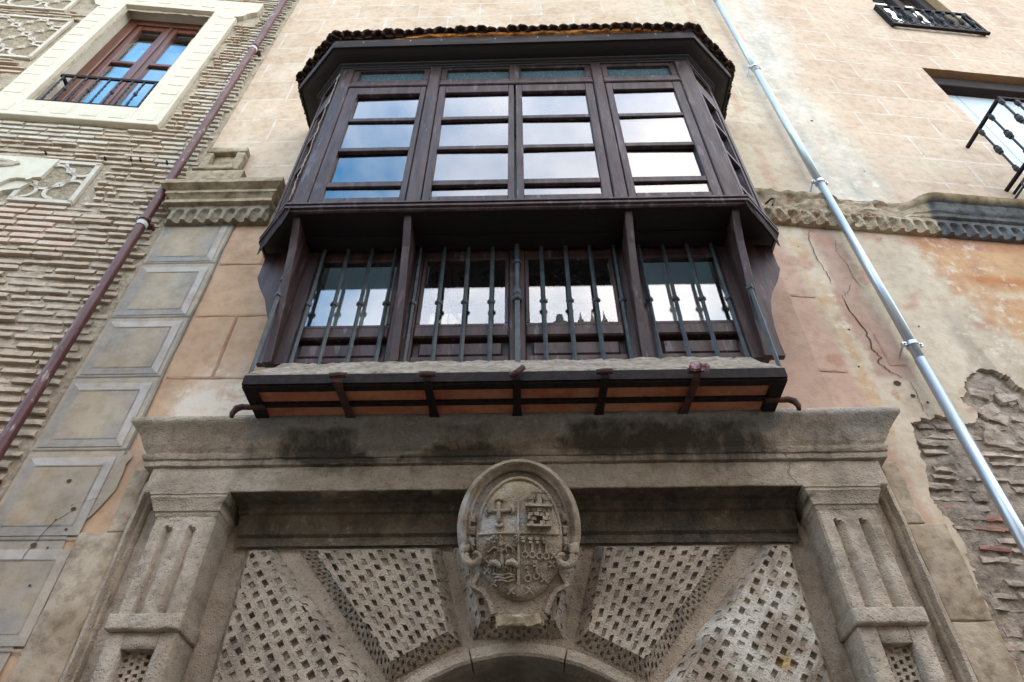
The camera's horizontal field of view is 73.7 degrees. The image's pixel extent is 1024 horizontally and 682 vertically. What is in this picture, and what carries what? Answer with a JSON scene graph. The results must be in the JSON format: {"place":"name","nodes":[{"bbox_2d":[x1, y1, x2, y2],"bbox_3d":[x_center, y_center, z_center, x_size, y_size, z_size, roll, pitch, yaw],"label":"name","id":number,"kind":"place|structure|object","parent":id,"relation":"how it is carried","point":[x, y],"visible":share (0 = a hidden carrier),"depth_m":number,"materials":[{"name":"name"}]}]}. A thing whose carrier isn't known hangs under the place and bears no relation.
{"place":"outdoors","nodes":[
{"label":"outdoors","id":0,"kind":"place"},
{"label":"street pavement","id":1,"kind":"structure","parent":0,"visible":0},
{"bbox_2d":[0,0,298,501],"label":"brick house","id":2,"kind":"structure","parent":1,"relation":"on","point":[74,204],"depth_m":7.75,"materials":[{"name":"brown brick"}]},
{"bbox_2d":[35,74,158,107],"bbox_3d":[-5.106,-3.051,8.500,1.230,0.720,0.164,3,-44,-3],"label":"window railing","id":3,"kind":"object","parent":2,"relation":"on","point":[97,79],"depth_m":8.50,"materials":[{"name":"black metal"}]},
{"bbox_2d":[51,19,202,105],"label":"casement window","id":4,"kind":"structure","parent":2,"relation":"in","point":[142,49],"depth_m":9.67,"materials":[{"name":"brown wood"}]},
{"bbox_2d":[0,0,287,484],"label":"drainpipe","id":5,"kind":"object","parent":2,"relation":"attached to","point":[14,425],"visible":0.88,"depth_m":6.13,"materials":[{"name":"brown metal"}]},
{"bbox_2d":[0,0,1023,681],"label":"plaster house","id":6,"kind":"structure","parent":1,"relation":"on","point":[884,116],"depth_m":6.46,"materials":[{"name":"paint"}]},
{"bbox_2d":[229,21,800,417],"bbox_3d":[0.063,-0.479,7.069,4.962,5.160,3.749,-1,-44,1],"label":"enclosed balcony","id":7,"kind":"structure","parent":6,"relation":"attached to","point":[517,189],"depth_m":5.65,"materials":[{"name":"brown wood"}]},
{"bbox_2d":[314,95,725,355],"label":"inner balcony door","id":8,"kind":"structure","parent":7,"relation":"in","point":[557,310],"depth_m":6.04,"materials":[{"name":"paint"}]},
{"bbox_2d":[689,361,708,371],"bbox_3d":[1.186,0.163,4.331,0.129,0.071,0.062,-1,-44,1],"label":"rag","id":9,"kind":"object","parent":7,"relation":"attached to","point":[703,366],"visible":1,"depth_m":4.31,"materials":[{"name":"pink fabric"}]},
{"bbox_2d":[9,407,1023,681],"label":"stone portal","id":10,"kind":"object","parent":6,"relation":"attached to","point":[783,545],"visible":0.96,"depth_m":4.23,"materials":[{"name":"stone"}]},
{"bbox_2d":[457,459,580,629],"bbox_3d":[0.042,1.194,4.112,0.750,0.996,0.352,-1,-28,1],"label":"coat of arms","id":11,"kind":"object","parent":10,"relation":"attached to","point":[518,529],"visible":1,"depth_m":4.04},
{"bbox_2d":[765,198,775,205],"bbox_3d":[2.544,-1.343,6.688,0.085,0.214,0.139,-1,-44,1],"label":"iron hook","id":12,"kind":"object","parent":6,"relation":"attached to","point":[770,199],"visible":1,"depth_m":6.71,"materials":[{"name":"black metal"}]},
{"bbox_2d":[713,0,1023,555],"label":"drainpipe","id":13,"kind":"object","parent":6,"relation":"attached to","point":[995,491],"visible":0.99,"depth_m":5.53,"materials":[{"name":"metal"}]},
{"bbox_2d":[872,0,967,26],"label":"upper window","id":14,"kind":"structure","parent":6,"relation":"in","point":[920,4],"depth_m":12.09,"materials":[{"name":"paint"}]},
{"bbox_2d":[873,4,990,35],"bbox_3d":[6.828,-5.231,11.148,1.620,0.820,0.114,4,-44,-4],"label":"window railing","id":15,"kind":"object","parent":6,"relation":"attached to","point":[891,21],"depth_m":11.07,"materials":[{"name":"black metal"}]},
{"bbox_2d":[965,96,1023,198],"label":"iron balcony","id":16,"kind":"structure","parent":6,"relation":"attached to","point":[1018,117],"depth_m":7.63,"materials":[{"name":"black metal"}]}
]}

